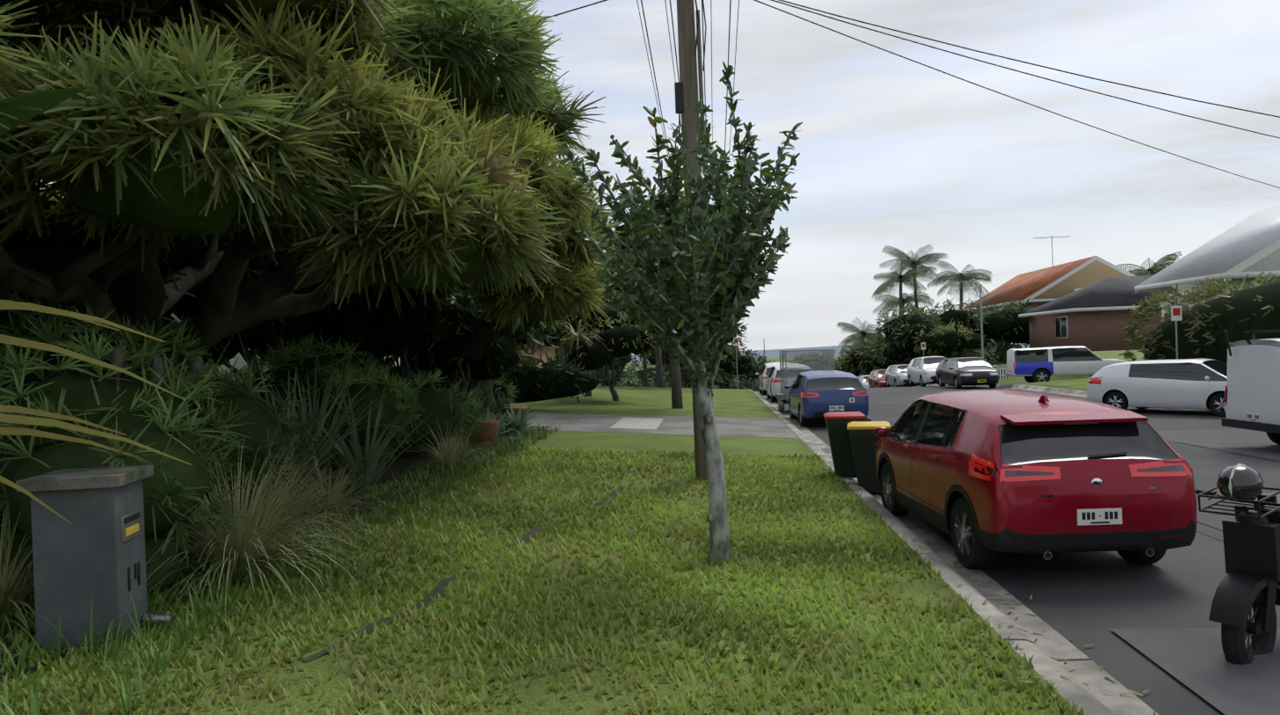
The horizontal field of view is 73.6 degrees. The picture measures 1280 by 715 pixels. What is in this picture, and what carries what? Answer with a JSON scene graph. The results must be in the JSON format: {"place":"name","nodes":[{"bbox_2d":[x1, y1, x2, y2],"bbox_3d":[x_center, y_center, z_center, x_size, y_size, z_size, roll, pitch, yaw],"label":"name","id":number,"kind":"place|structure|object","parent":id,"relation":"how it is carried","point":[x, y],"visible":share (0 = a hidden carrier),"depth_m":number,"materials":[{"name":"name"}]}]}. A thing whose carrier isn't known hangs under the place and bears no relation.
{"place":"outdoors","nodes":[
{"label":"outdoors","id":0,"kind":"place"},
{"bbox_2d":[181,348,399,392],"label":"house","id":1,"kind":"structure","parent":0,"point":[237,365],"depth_m":28.65,"materials":[{"name":"tile"}]},
{"bbox_2d":[0,349,1144,714],"bbox_3d":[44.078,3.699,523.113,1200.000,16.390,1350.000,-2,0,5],"label":"ground","id":2,"kind":"structure","parent":0,"point":[735,403],"depth_m":6.03,"materials":[{"name":"green plant"}]},
{"bbox_2d":[15,465,171,650],"bbox_3d":[-3.358,1.258,5.342,0.676,1.090,0.520,-2,0,-9],"label":"letterbox","id":3,"kind":"object","parent":2,"relation":"on","point":[96,548],"visible":0.92,"depth_m":5.14,"materials":[{"name":"paint"}]},
{"bbox_2d":[0,425,548,685],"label":"garden soil","id":4,"kind":"structure","parent":2,"relation":"on","point":[398,467],"depth_m":10.77,"materials":[{"name":"brown soil"}]},
{"bbox_2d":[0,314,497,592],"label":"shrub","id":5,"kind":"object","parent":4,"relation":"on","point":[74,454],"visible":0.4,"depth_m":6.64,"materials":[{"name":"green plant"}]},
{"bbox_2d":[0,287,520,575],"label":"shrub leaves","id":6,"kind":"object","parent":4,"relation":"on","point":[19,367],"visible":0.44,"depth_m":7.40,"materials":[{"name":"green plant"}]},
{"bbox_2d":[464,407,527,450],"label":"pots","id":7,"kind":"object","parent":4,"relation":"on","point":[490,430],"visible":0.52,"depth_m":15.35,"materials":[{"name":"ceramic"}]},
{"bbox_2d":[0,87,603,714],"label":"spiky plants","id":8,"kind":"object","parent":2,"relation":"on","point":[250,548],"visible":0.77,"depth_m":6.67,"materials":[{"name":"green plant"}]},
{"bbox_2d":[0,0,623,368],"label":"tree","id":9,"kind":"object","parent":2,"relation":"on","point":[207,74],"depth_m":7.10,"materials":[{"name":"green plant"}]},
{"bbox_2d":[299,489,618,661],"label":"bare streaks","id":10,"kind":"object","parent":2,"relation":"on","point":[439,588],"visible":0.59,"depth_m":6.24,"materials":[{"name":"soil"}]},
{"bbox_2d":[516,340,558,369],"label":"house","id":11,"kind":"structure","parent":2,"relation":"on","point":[551,352],"depth_m":59.45,"materials":[{"name":"beige brick"}]},
{"bbox_2d":[18,403,1156,714],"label":"leaf litter","id":12,"kind":"object","parent":2,"relation":"on","point":[783,593],"visible":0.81,"depth_m":6.51,"materials":[{"name":"brown plant"}]},
{"bbox_2d":[558,61,802,562],"bbox_3d":[0.407,-0.327,7.721,2.256,4.504,2.736,-2,0,5],"label":"street tree","id":13,"kind":"object","parent":2,"relation":"on","point":[738,275],"depth_m":7.29,"materials":[{"name":"green plant"}]},
{"bbox_2d":[823,411,871,478],"bbox_3d":[3.175,1.347,13.062,0.677,1.002,0.583,-2,0,10],"label":"red bin","id":14,"kind":"object","parent":2,"relation":"on","point":[837,422],"visible":0.52,"depth_m":12.84,"materials":[{"name":"red"}]},
{"bbox_2d":[543,0,1279,479],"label":"power poles","id":15,"kind":"object","parent":2,"relation":"on","point":[689,63],"visible":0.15,"depth_m":12.40,"materials":[{"name":"brown wood"}]},
{"bbox_2d":[733,235,1182,389],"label":"street poles","id":16,"kind":"object","parent":2,"relation":"on","point":[1175,313],"visible":0.73,"depth_m":46.62,"materials":[{"name":"grey"}]},
{"bbox_2d":[991,363,1024,378],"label":"picket fence","id":17,"kind":"object","parent":2,"relation":"on","point":[1002,374],"visible":0.02,"depth_m":49.54,"materials":[{"name":"white wood"}]},
{"bbox_2d":[963,255,1135,342],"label":"brick house","id":18,"kind":"structure","parent":2,"relation":"on","point":[1041,287],"depth_m":63.65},
{"bbox_2d":[1018,275,1161,350],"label":"house","id":19,"kind":"structure","parent":2,"relation":"on","point":[1093,316],"depth_m":51.14,"materials":[{"name":"red brick"}]},
{"bbox_2d":[1134,204,1279,320],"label":"white house","id":20,"kind":"structure","parent":2,"relation":"on","point":[1240,250],"depth_m":33.23,"materials":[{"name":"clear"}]},
{"bbox_2d":[0,49,1279,429],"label":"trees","id":21,"kind":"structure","parent":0,"point":[49,255],"depth_m":24.99,"materials":[{"name":"green plant"}]},
{"bbox_2d":[7,0,1279,354],"label":"sky","id":22,"kind":"structure","parent":0,"point":[905,155],"materials":[{"name":"white"}]},
{"bbox_2d":[489,412,799,438],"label":"driveway","id":23,"kind":"structure","parent":0,"point":[770,427],"depth_m":21.25,"materials":[{"name":"grey concrete"}]},
{"bbox_2d":[627,343,1030,363],"bbox_3d":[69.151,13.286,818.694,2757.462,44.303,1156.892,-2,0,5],"label":"hills","id":24,"kind":"structure","parent":0,"point":[772,353],"depth_m":1378.82,"materials":[{"name":"green plant"}]},
{"bbox_2d":[758,378,1279,714],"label":"road","id":25,"kind":"structure","parent":0,"point":[1080,599],"depth_m":7.41,"materials":[{"name":"grey asphalt"}]},
{"bbox_2d":[755,362,789,394],"bbox_3d":[6.641,0.980,41.021,2.090,1.508,4.239,-2,0,5],"label":"van","id":26,"kind":"object","parent":25,"relation":"on","point":[767,367],"visible":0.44,"depth_m":39.79,"materials":[{"name":"paint"}]},
{"bbox_2d":[762,363,809,401],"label":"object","id":27,"kind":"object","parent":25,"relation":"on","point":[774,383],"visible":0.33,"depth_m":33.28,"materials":[{"name":"paint"}]},
{"bbox_2d":[776,349,834,412],"bbox_3d":[5.579,0.761,29.023,2.000,2.044,3.580,-2,0,5],"label":"trailer","id":28,"kind":"object","parent":25,"relation":"on","point":[782,396],"visible":0.46,"depth_m":27.91,"materials":[{"name":"grey metal"}]},
{"bbox_2d":[784,370,868,426],"bbox_3d":[5.215,1.095,24.182,2.070,1.452,4.099,-2,0,4],"label":"car","id":29,"kind":"object","parent":25,"relation":"on","point":[817,394],"visible":0.85,"depth_m":22.28,"materials":[{"name":"paint"}]},
{"bbox_2d":[857,374,869,387],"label":"car","id":30,"kind":"object","parent":25,"relation":"on","point":[864,380],"visible":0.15,"depth_m":64.65,"materials":[{"name":"paint"}]},
{"bbox_2d":[846,421,892,492],"bbox_3d":[3.330,1.433,12.246,0.677,1.002,0.583,-2,0,15],"label":"yellow bin","id":31,"kind":"object","parent":25,"relation":"on","point":[864,439],"visible":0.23,"depth_m":12.04,"materials":[{"name":"yellow"}]},
{"bbox_2d":[868,369,903,387],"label":"car","id":32,"kind":"object","parent":25,"relation":"on","point":[876,378],"visible":0.5,"depth_m":58.85,"materials":[{"name":"paint"}]},
{"bbox_2d":[884,363,920,386],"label":"car","id":33,"kind":"object","parent":25,"relation":"on","point":[896,375],"visible":0.65,"depth_m":52.78,"materials":[{"name":"paint"}]},
{"bbox_2d":[642,244,1180,386],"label":"palm trees","id":34,"kind":"object","parent":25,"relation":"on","point":[644,362],"visible":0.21,"depth_m":74.99,"materials":[{"name":"green plant"}]},
{"bbox_2d":[906,356,954,386],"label":"car","id":35,"kind":"object","parent":25,"relation":"on","point":[921,370],"visible":0.56,"depth_m":46.32,"materials":[{"name":"paint"}]},
{"bbox_2d":[935,356,998,388],"bbox_3d":[15.547,0.703,40.773,2.110,1.463,4.639,-2,0,5],"label":"car","id":36,"kind":"object","parent":25,"relation":"on","point":[958,372],"visible":0.96,"depth_m":39.41,"materials":[{"name":"paint"}]},
{"bbox_2d":[749,383,1213,714],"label":"kerbs","id":37,"kind":"structure","parent":25,"relation":"on","point":[1095,698],"depth_m":6.38,"materials":[{"name":"concrete"}]},
{"bbox_2d":[773,404,1090,660],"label":"kerb joints","id":38,"kind":"object","parent":37,"relation":"on","point":[965,567],"visible":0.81,"depth_m":5.65,"materials":[{"name":"grey concrete"}]},
{"bbox_2d":[872,389,1196,568],"bbox_3d":[3.896,1.149,9.349,2.175,1.590,4.292,-2,0,1],"label":"car","id":39,"kind":"object","parent":25,"relation":"on","point":[982,477],"visible":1,"depth_m":7.46,"materials":[{"name":"red paint"}]},
{"bbox_2d":[945,359,1144,387],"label":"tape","id":40,"kind":"object","parent":25,"relation":"on","point":[1006,367],"visible":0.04,"depth_m":44.40,"materials":[{"name":"red plastic"}]},
{"bbox_2d":[1004,343,1127,382],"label":"van","id":41,"kind":"object","parent":25,"relation":"on","point":[1036,364],"visible":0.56,"depth_m":41.27,"materials":[{"name":"white paint"}]},
{"bbox_2d":[868,403,1279,714],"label":"road patches","id":42,"kind":"object","parent":25,"relation":"on","point":[1194,659],"visible":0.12,"depth_m":5.65,"materials":[{"name":"grey asphalt"}]},
{"bbox_2d":[1086,358,1227,416],"bbox_3d":[14.681,0.764,23.184,2.110,1.463,4.369,-2,0,-36],"label":"van","id":43,"kind":"object","parent":25,"relation":"on","point":[1190,383],"visible":0.75,"depth_m":22.83,"materials":[{"name":"paint"}]},
{"bbox_2d":[1195,463,1279,664],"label":"motorcycle","id":44,"kind":"object","parent":25,"relation":"on","point":[1251,536],"visible":1,"depth_m":5.52,"materials":[{"name":"black metal"}]},
{"bbox_2d":[1221,329,1279,444],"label":"van","id":45,"kind":"object","parent":25,"relation":"on","point":[1252,396],"visible":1,"depth_m":15.12,"materials":[{"name":"white paint"}]}
]}

